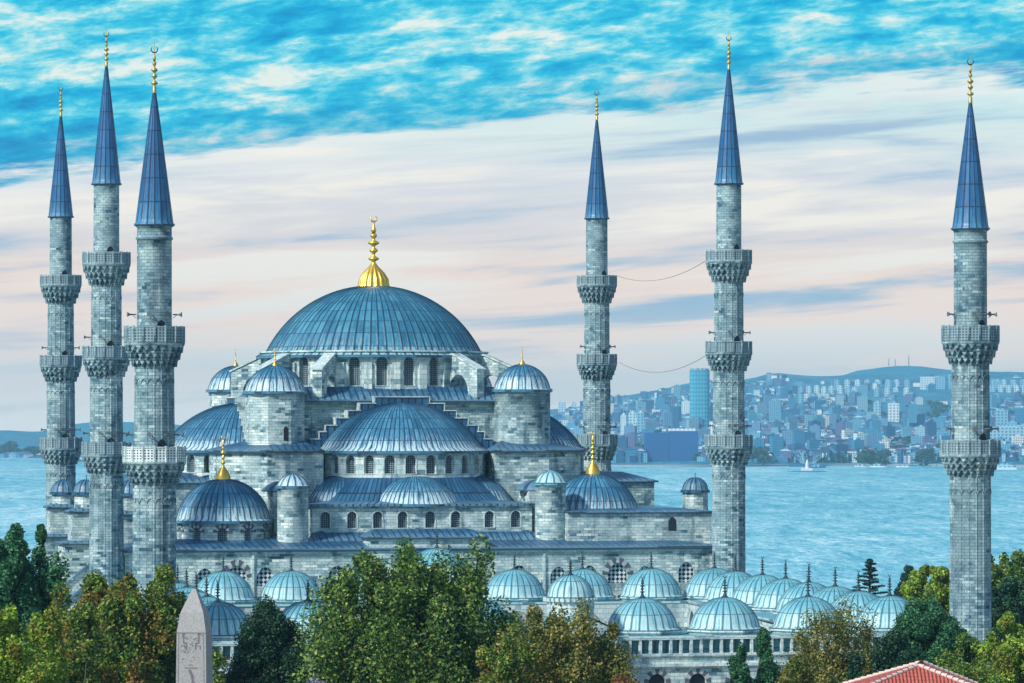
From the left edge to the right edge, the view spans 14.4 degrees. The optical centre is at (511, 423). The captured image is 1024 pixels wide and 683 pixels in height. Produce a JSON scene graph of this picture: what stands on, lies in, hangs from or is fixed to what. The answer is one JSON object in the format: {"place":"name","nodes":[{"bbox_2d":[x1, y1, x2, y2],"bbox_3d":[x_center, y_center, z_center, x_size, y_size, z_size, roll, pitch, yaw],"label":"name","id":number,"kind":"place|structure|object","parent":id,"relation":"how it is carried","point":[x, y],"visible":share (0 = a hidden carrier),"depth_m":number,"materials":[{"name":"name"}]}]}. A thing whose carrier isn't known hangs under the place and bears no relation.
{"place":"outdoors","nodes":[
{"label":"outdoors","id":0,"kind":"place"},
{"bbox_2d":[44,422,180,433],"bbox_3d":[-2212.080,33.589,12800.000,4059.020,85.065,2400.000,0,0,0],"label":"hills","id":1,"kind":"structure","parent":0,"point":[127,427],"depth_m":12274.45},
{"bbox_2d":[0,458,1023,595],"bbox_3d":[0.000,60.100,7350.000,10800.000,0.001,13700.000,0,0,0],"label":"sea","id":2,"kind":"structure","parent":0,"point":[848,521],"depth_m":2758.38,"materials":[{"name":"liquid"}]},
{"bbox_2d":[788,460,826,471],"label":"island lighthouse","id":3,"kind":"object","parent":2,"relation":"in","point":[806,469],"visible":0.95,"depth_m":5087.20,"materials":[{"name":"white paint"}]},
{"bbox_2d":[789,454,826,466],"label":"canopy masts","id":4,"kind":"object","parent":2,"relation":"on","point":[801,465],"visible":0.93,"depth_m":5698.00},
{"bbox_2d":[997,461,1020,469],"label":"ferry","id":5,"kind":"object","parent":2,"relation":"on","point":[1005,466],"visible":0.81,"depth_m":5346.93,"materials":[{"name":"white paint"}]},
{"bbox_2d":[0,371,1023,466],"bbox_3d":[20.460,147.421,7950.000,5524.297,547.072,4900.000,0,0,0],"label":"hillside","id":6,"kind":"structure","parent":0,"point":[24,439],"depth_m":9045.99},
{"bbox_2d":[0,440,39,455],"bbox_3d":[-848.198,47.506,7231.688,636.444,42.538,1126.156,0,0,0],"label":"shore wood","id":7,"kind":"object","parent":6,"relation":"on","point":[9,446],"visible":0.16,"depth_m":7262.05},
{"bbox_2d":[558,401,565,412],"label":"office tower","id":8,"kind":"structure","parent":6,"relation":"on","point":[561,406],"depth_m":9300.00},
{"bbox_2d":[617,435,627,448],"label":"apartment tower","id":9,"kind":"structure","parent":6,"relation":"on","point":[623,441],"depth_m":5947.56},
{"bbox_2d":[621,413,625,434],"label":"office tower","id":10,"kind":"structure","parent":6,"relation":"on","point":[623,419],"depth_m":6900.00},
{"bbox_2d":[624,433,634,447],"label":"apartment tower","id":11,"kind":"structure","parent":6,"relation":"on","point":[631,439],"depth_m":5985.93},
{"bbox_2d":[624,448,636,462],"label":"apartment house","id":12,"kind":"structure","parent":6,"relation":"on","point":[628,452],"depth_m":5821.58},
{"bbox_2d":[624,424,636,433],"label":"apartment tower","id":13,"kind":"structure","parent":6,"relation":"on","point":[630,428],"depth_m":6650.98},
{"bbox_2d":[628,411,635,425],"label":"office tower","id":14,"kind":"structure","parent":6,"relation":"on","point":[631,417],"depth_m":6900.00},
{"bbox_2d":[636,411,643,431],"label":"office tower","id":15,"kind":"structure","parent":6,"relation":"on","point":[640,420],"depth_m":6880.00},
{"bbox_2d":[636,401,645,411],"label":"apartment tower","id":16,"kind":"structure","parent":6,"relation":"on","point":[642,404],"depth_m":7995.40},
{"bbox_2d":[644,420,653,431],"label":"apartment tower","id":17,"kind":"structure","parent":6,"relation":"on","point":[649,424],"depth_m":6873.54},
{"bbox_2d":[655,397,665,409],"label":"apartment tower","id":18,"kind":"structure","parent":6,"relation":"on","point":[660,402],"depth_m":8029.83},
{"bbox_2d":[663,411,671,427],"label":"apartment tower","id":19,"kind":"structure","parent":6,"relation":"on","point":[667,417],"depth_m":7034.56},
{"bbox_2d":[644,428,698,461],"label":"harbour block","id":20,"kind":"structure","parent":6,"relation":"on","point":[677,444],"depth_m":5855.00,"materials":[{"name":"concrete"}]},
{"bbox_2d":[672,404,678,427],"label":"office tower","id":21,"kind":"structure","parent":6,"relation":"on","point":[675,415],"depth_m":6900.00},
{"bbox_2d":[682,400,689,413],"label":"apartment tower","id":22,"kind":"structure","parent":6,"relation":"on","point":[685,406],"depth_m":7803.62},
{"bbox_2d":[686,417,698,430],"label":"apartment tower","id":23,"kind":"structure","parent":6,"relation":"on","point":[692,422],"depth_m":6604.40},
{"bbox_2d":[690,368,709,427],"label":"glass tower","id":24,"kind":"structure","parent":6,"relation":"on","point":[699,392],"depth_m":6885.66,"materials":[{"name":"glass"}]},
{"bbox_2d":[698,427,709,438],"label":"apartment tower","id":25,"kind":"structure","parent":6,"relation":"on","point":[703,431],"depth_m":6373.12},
{"bbox_2d":[748,411,756,422],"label":"apartment tower","id":26,"kind":"structure","parent":6,"relation":"on","point":[752,415],"depth_m":7281.12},
{"bbox_2d":[749,421,761,432],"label":"apartment tower","id":27,"kind":"structure","parent":6,"relation":"on","point":[756,426],"depth_m":6798.27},
{"bbox_2d":[753,437,762,448],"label":"apartment tower","id":28,"kind":"structure","parent":6,"relation":"on","point":[757,441],"depth_m":5892.92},
{"bbox_2d":[755,404,766,416],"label":"apartment tower","id":29,"kind":"structure","parent":6,"relation":"on","point":[760,408],"depth_m":7627.79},
{"bbox_2d":[764,395,773,406],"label":"apartment tower","id":30,"kind":"structure","parent":6,"relation":"on","point":[767,398],"depth_m":8049.08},
{"bbox_2d":[769,399,780,420],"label":"office tower","id":31,"kind":"structure","parent":6,"relation":"on","point":[774,409],"depth_m":7300.00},
{"bbox_2d":[770,434,783,461],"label":"apartment tower","id":32,"kind":"structure","parent":6,"relation":"on","point":[776,443],"depth_m":5849.52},
{"bbox_2d":[780,449,790,462],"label":"apartment house","id":33,"kind":"structure","parent":6,"relation":"on","point":[786,452],"depth_m":5846.15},
{"bbox_2d":[781,410,791,420],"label":"apartment tower","id":34,"kind":"structure","parent":6,"relation":"on","point":[785,414],"depth_m":7540.15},
{"bbox_2d":[550,372,1023,462],"bbox_3d":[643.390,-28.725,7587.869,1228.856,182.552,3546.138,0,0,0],"label":"distant town","id":35,"kind":"object","parent":6,"relation":"on","point":[571,419],"visible":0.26,"depth_m":7811.75},
{"bbox_2d":[782,429,791,444],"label":"apartment tower","id":36,"kind":"structure","parent":6,"relation":"on","point":[787,434],"depth_m":6189.93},
{"bbox_2d":[786,415,796,426],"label":"apartment tower","id":37,"kind":"structure","parent":6,"relation":"on","point":[791,418],"depth_m":7175.48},
{"bbox_2d":[790,407,799,415],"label":"apartment tower","id":38,"kind":"structure","parent":6,"relation":"on","point":[795,411],"depth_m":7645.28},
{"bbox_2d":[792,429,802,443],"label":"apartment tower","id":39,"kind":"structure","parent":6,"relation":"on","point":[797,435],"depth_m":6128.04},
{"bbox_2d":[790,442,804,450],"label":"apartment house","id":40,"kind":"structure","parent":6,"relation":"on","point":[796,446],"depth_m":5882.55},
{"bbox_2d":[803,431,814,443],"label":"apartment tower","id":41,"kind":"structure","parent":6,"relation":"on","point":[809,435],"depth_m":6164.22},
{"bbox_2d":[806,438,818,449],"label":"apartment tower","id":42,"kind":"structure","parent":6,"relation":"on","point":[812,443],"depth_m":5946.46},
{"bbox_2d":[809,424,820,438],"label":"apartment tower","id":43,"kind":"structure","parent":6,"relation":"on","point":[815,429],"depth_m":6624.64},
{"bbox_2d":[808,449,821,462],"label":"apartment house","id":44,"kind":"structure","parent":6,"relation":"on","point":[812,452],"depth_m":5885.98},
{"bbox_2d":[625,396,1023,466],"bbox_3d":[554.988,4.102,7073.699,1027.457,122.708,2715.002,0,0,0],"label":"distant trees","id":45,"kind":"object","parent":6,"relation":"on","point":[871,456],"visible":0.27,"depth_m":5876.77,"materials":[{"name":"plant"}]},
{"bbox_2d":[829,406,839,420],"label":"apartment tower","id":46,"kind":"structure","parent":6,"relation":"on","point":[835,410],"depth_m":7398.22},
{"bbox_2d":[835,421,842,433],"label":"apartment tower","id":47,"kind":"structure","parent":6,"relation":"on","point":[838,427],"depth_m":6940.35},
{"bbox_2d":[833,443,847,452],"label":"apartment house","id":48,"kind":"structure","parent":6,"relation":"on","point":[840,447],"depth_m":5910.05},
{"bbox_2d":[842,428,853,438],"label":"apartment tower","id":49,"kind":"structure","parent":6,"relation":"on","point":[846,432],"depth_m":6682.64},
{"bbox_2d":[849,391,855,404],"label":"apartment tower","id":50,"kind":"structure","parent":6,"relation":"on","point":[851,398],"depth_m":8041.35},
{"bbox_2d":[852,417,861,431],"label":"apartment tower","id":51,"kind":"structure","parent":6,"relation":"on","point":[856,423],"depth_m":6853.68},
{"bbox_2d":[851,438,863,450],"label":"apartment tower","id":52,"kind":"structure","parent":6,"relation":"on","point":[857,443],"depth_m":5917.41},
{"bbox_2d":[853,432,867,445],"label":"apartment tower","id":53,"kind":"structure","parent":6,"relation":"on","point":[861,435],"depth_m":6031.83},
{"bbox_2d":[857,385,866,395],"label":"apartment tower","id":54,"kind":"structure","parent":6,"relation":"on","point":[862,389],"depth_m":8328.74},
{"bbox_2d":[857,395,867,411],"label":"apartment tower","id":55,"kind":"structure","parent":6,"relation":"on","point":[862,402],"depth_m":7866.37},
{"bbox_2d":[865,433,876,447],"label":"apartment tower","id":56,"kind":"structure","parent":6,"relation":"on","point":[870,439],"depth_m":5935.94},
{"bbox_2d":[870,420,880,432],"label":"apartment tower","id":57,"kind":"structure","parent":6,"relation":"on","point":[875,424],"depth_m":6669.10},
{"bbox_2d":[873,400,880,419],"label":"office tower","id":58,"kind":"structure","parent":6,"relation":"on","point":[876,407],"depth_m":7050.00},
{"bbox_2d":[873,442,882,453],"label":"apartment tower","id":59,"kind":"structure","parent":6,"relation":"on","point":[879,445],"depth_m":5917.80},
{"bbox_2d":[878,439,888,449],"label":"apartment tower","id":60,"kind":"structure","parent":6,"relation":"on","point":[885,443],"depth_m":5919.59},
{"bbox_2d":[884,425,894,437],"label":"apartment tower","id":61,"kind":"structure","parent":6,"relation":"on","point":[889,430],"depth_m":6575.44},
{"bbox_2d":[888,401,898,420],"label":"office tower","id":62,"kind":"structure","parent":6,"relation":"on","point":[893,410],"depth_m":7000.00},
{"bbox_2d":[896,447,905,462],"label":"apartment house","id":63,"kind":"structure","parent":6,"relation":"on","point":[900,450],"depth_m":5902.44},
{"bbox_2d":[900,427,911,435],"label":"apartment tower","id":64,"kind":"structure","parent":6,"relation":"on","point":[905,431],"depth_m":6549.37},
{"bbox_2d":[909,402,916,422],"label":"office tower","id":65,"kind":"structure","parent":6,"relation":"on","point":[912,412],"depth_m":7000.00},
{"bbox_2d":[911,434,921,443],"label":"apartment tower","id":66,"kind":"structure","parent":6,"relation":"on","point":[916,438],"depth_m":6159.28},
{"bbox_2d":[915,414,924,426],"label":"apartment tower","id":67,"kind":"structure","parent":6,"relation":"on","point":[920,419],"depth_m":7016.65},
{"bbox_2d":[915,425,926,435],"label":"apartment tower","id":68,"kind":"structure","parent":6,"relation":"on","point":[920,430],"depth_m":6314.61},
{"bbox_2d":[920,377,933,389],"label":"slab block","id":69,"kind":"structure","parent":6,"relation":"on","point":[924,381],"depth_m":9000.00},
{"bbox_2d":[922,434,931,442],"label":"apartment house","id":70,"kind":"structure","parent":6,"relation":"on","point":[926,438],"depth_m":6305.09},
{"bbox_2d":[924,420,935,435],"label":"apartment tower","id":71,"kind":"structure","parent":6,"relation":"on","point":[930,425],"depth_m":6571.59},
{"bbox_2d":[934,417,943,427],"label":"apartment tower","id":72,"kind":"structure","parent":6,"relation":"on","point":[938,420],"depth_m":6943.57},
{"bbox_2d":[935,377,944,388],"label":"slab block","id":73,"kind":"structure","parent":6,"relation":"on","point":[940,382],"depth_m":9000.00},
{"bbox_2d":[937,428,949,442],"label":"apartment tower","id":74,"kind":"structure","parent":6,"relation":"on","point":[942,431],"depth_m":6145.17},
{"bbox_2d":[996,408,1007,426],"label":"office tower","id":75,"kind":"structure","parent":6,"relation":"on","point":[1001,416],"depth_m":6800.00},
{"bbox_2d":[1001,441,1009,451],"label":"office tower","id":76,"kind":"structure","parent":6,"relation":"on","point":[1004,445],"depth_m":5850.00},
{"bbox_2d":[990,425,1023,439],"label":"office tower","id":77,"kind":"structure","parent":6,"relation":"on","point":[1006,432],"depth_m":6300.00,"materials":[{"name":"concrete"}]},
{"bbox_2d":[1011,434,1023,443],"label":"apartment tower","id":78,"kind":"structure","parent":6,"relation":"on","point":[1017,439],"depth_m":6094.26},
{"bbox_2d":[1015,406,1023,424],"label":"office tower","id":79,"kind":"structure","parent":6,"relation":"on","point":[1019,414],"depth_m":6800.00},
{"bbox_2d":[0,0,1023,431],"label":"sky","id":80,"kind":"structure","parent":0,"point":[466,128],"materials":[{"name":"blue"}]},
{"bbox_2d":[611,463,1023,466],"bbox_3d":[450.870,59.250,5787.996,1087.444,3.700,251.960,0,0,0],"label":"quay","id":81,"kind":"structure","parent":0,"point":[839,464],"depth_m":5736.28,"materials":[{"name":"concrete"}]},
{"bbox_2d":[845,366,951,374],"bbox_3d":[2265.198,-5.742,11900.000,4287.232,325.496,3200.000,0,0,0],"label":"back hill","id":82,"kind":"structure","parent":0,"point":[907,369],"depth_m":11564.41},
{"bbox_3d":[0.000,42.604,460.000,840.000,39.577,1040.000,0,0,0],"label":"ground","id":83,"kind":"structure","parent":0,"visible":0},
{"bbox_2d":[0,522,69,655],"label":"tree","id":84,"kind":"object","parent":83,"relation":"on","point":[24,590],"visible":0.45,"depth_m":298.33,"materials":[{"name":"green plant"}]},
{"bbox_2d":[0,603,70,682],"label":"tree","id":85,"kind":"object","parent":83,"relation":"on","point":[18,664],"visible":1,"depth_m":231.34,"materials":[{"name":"green plant"}]},
{"bbox_2d":[39,87,81,504],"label":"minaret","id":86,"kind":"object","parent":83,"relation":"on","point":[60,367],"visible":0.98,"depth_m":490.09,"materials":[{"name":"stone"}]},
{"bbox_2d":[48,603,119,682],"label":"tree","id":87,"kind":"object","parent":83,"relation":"on","point":[79,660],"visible":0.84,"depth_m":267.64,"materials":[{"name":"green plant"}]},
{"bbox_2d":[81,28,131,606],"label":"minaret","id":88,"kind":"object","parent":83,"relation":"on","point":[106,264],"visible":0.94,"depth_m":418.67,"materials":[{"name":"stone"}]},
{"bbox_2d":[41,562,187,682],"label":"tree","id":89,"kind":"object","parent":83,"relation":"on","point":[140,644],"visible":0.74,"depth_m":282.01,"materials":[{"name":"green plant"}]},
{"bbox_2d":[176,589,212,682],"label":"obelisk","id":90,"kind":"object","parent":83,"relation":"on","point":[194,663],"visible":1,"depth_m":219.26,"materials":[{"name":"grey stone"}]},
{"bbox_2d":[212,647,229,682],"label":"tree","id":91,"kind":"object","parent":83,"relation":"on","point":[218,661],"visible":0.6,"depth_m":261.50,"materials":[{"name":"green plant"}]},
{"bbox_2d":[221,594,311,682],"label":"tree","id":92,"kind":"object","parent":83,"relation":"on","point":[267,642],"visible":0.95,"depth_m":288.42,"materials":[{"name":"green plant"}]},
{"bbox_2d":[34,216,711,630],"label":"mosque","id":93,"kind":"structure","parent":83,"relation":"on","point":[372,410],"depth_m":440.39,"materials":[{"name":"grey stone"}]},
{"bbox_2d":[286,534,528,682],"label":"tree","id":94,"kind":"object","parent":83,"relation":"on","point":[417,622],"visible":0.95,"depth_m":276.91,"materials":[{"name":"green plant"}]},
{"bbox_2d":[471,633,538,682],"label":"tree","id":95,"kind":"object","parent":83,"relation":"on","point":[503,661],"visible":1,"depth_m":261.40,"materials":[{"name":"green plant"}]},
{"bbox_2d":[176,530,909,682],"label":"mosque courtyard","id":96,"kind":"structure","parent":83,"relation":"on","point":[703,625],"depth_m":339.94,"materials":[{"name":"metal"}]},
{"bbox_2d":[490,597,640,682],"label":"tree","id":97,"kind":"object","parent":83,"relation":"on","point":[565,655],"visible":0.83,"depth_m":265.55,"materials":[{"name":"green plant"}]},
{"bbox_2d":[576,91,617,470],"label":"minaret","id":98,"kind":"object","parent":83,"relation":"on","point":[596,362],"visible":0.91,"depth_m":500.99,"materials":[{"name":"stone"}]},
{"bbox_2d":[610,673,639,682],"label":"shrub","id":99,"kind":"object","parent":83,"relation":"on","point":[620,679],"visible":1,"depth_m":249.78,"materials":[{"name":"orange plant"}]},
{"bbox_2d":[726,641,753,682],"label":"cypress","id":100,"kind":"object","parent":83,"relation":"on","point":[739,671],"visible":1,"depth_m":289.66,"materials":[{"name":"green plant"}]},
{"bbox_2d":[752,627,780,682],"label":"cypress","id":101,"kind":"object","parent":83,"relation":"on","point":[767,671],"visible":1,"depth_m":291.57,"materials":[{"name":"green plant"}]},
{"bbox_2d":[775,642,841,682],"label":"tree","id":102,"kind":"object","parent":83,"relation":"on","point":[795,669],"visible":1,"depth_m":283.96,"materials":[{"name":"green plant"}]},
{"bbox_2d":[775,595,880,682],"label":"tree","id":103,"kind":"object","parent":83,"relation":"on","point":[841,639],"visible":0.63,"depth_m":299.21,"materials":[{"name":"green plant"}]},
{"bbox_2d":[851,558,887,596],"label":"cedar","id":104,"kind":"object","parent":83,"relation":"on","point":[869,563],"visible":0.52,"depth_m":459.79,"materials":[{"name":"green plant"}]},
{"bbox_2d":[845,625,923,680],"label":"tree","id":105,"kind":"object","parent":83,"relation":"on","point":[887,655],"visible":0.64,"depth_m":289.26,"materials":[{"name":"green plant"}]},
{"bbox_2d":[893,565,916,596],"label":"tree","id":106,"kind":"object","parent":83,"relation":"on","point":[907,569],"visible":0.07,"depth_m":469.69,"materials":[{"name":"green plant"}]},
{"bbox_2d":[843,660,977,682],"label":"tiled house","id":107,"kind":"structure","parent":83,"relation":"on","point":[921,671],"depth_m":231.38,"materials":[{"name":"red tile"}]},
{"bbox_2d":[899,563,949,615],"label":"tree","id":108,"kind":"object","parent":83,"relation":"on","point":[938,582],"visible":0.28,"depth_m":438.60,"materials":[{"name":"green plant"}]},
{"bbox_2d":[907,587,947,615],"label":"tree","id":109,"kind":"object","parent":83,"relation":"on","point":[927,594],"visible":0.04,"depth_m":399.07,"materials":[{"name":"green plant"}]},
{"bbox_2d":[947,632,988,673],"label":"tree","id":110,"kind":"object","parent":83,"relation":"on","point":[966,643],"visible":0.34,"depth_m":299.05,"materials":[{"name":"green plant"}]},
{"bbox_2d":[935,649,1003,682],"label":"shrub","id":111,"kind":"object","parent":83,"relation":"on","point":[973,675],"visible":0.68,"depth_m":260.87,"materials":[{"name":"green plant"}]},
{"bbox_2d":[940,54,1000,667],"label":"minaret","id":112,"kind":"object","parent":83,"relation":"on","point":[970,453],"visible":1,"depth_m":336.68,"materials":[{"name":"stone"}]},
{"bbox_2d":[971,611,1023,682],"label":"tree","id":113,"kind":"object","parent":83,"relation":"on","point":[1005,660],"visible":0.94,"depth_m":289.00,"materials":[{"name":"green plant"}]},
{"bbox_2d":[991,550,1019,624],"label":"tree","id":114,"kind":"object","parent":83,"relation":"on","point":[997,574],"visible":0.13,"depth_m":437.53,"materials":[{"name":"green plant"}]},
{"bbox_2d":[991,575,1023,645],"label":"tree","id":115,"kind":"object","parent":83,"relation":"on","point":[1014,588],"visible":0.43,"depth_m":378.32,"materials":[{"name":"green plant"}]},
{"bbox_2d":[1003,548,1023,620],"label":"tree","id":116,"kind":"object","parent":83,"relation":"on","point":[1015,566],"visible":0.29,"depth_m":418.97,"materials":[{"name":"green plant"}]},
{"label":"pavement","id":117,"kind":"structure","parent":0,"visible":0},
{"bbox_2d":[122,41,185,613],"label":"minaret","id":118,"kind":"object","parent":117,"relation":"on","point":[154,459],"visible":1,"depth_m":320.70,"materials":[{"name":"white stone"}]},
{"bbox_2d":[705,36,752,571],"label":"minaret","id":119,"kind":"object","parent":117,"relation":"on","point":[728,354],"visible":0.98,"depth_m":430.85,"materials":[{"name":"stone"}]},
{"bbox_2d":[884,597,967,668],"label":"tree","id":120,"kind":"object","parent":117,"relation":"on","point":[933,630],"visible":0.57,"depth_m":303.23,"materials":[{"name":"green plant"}]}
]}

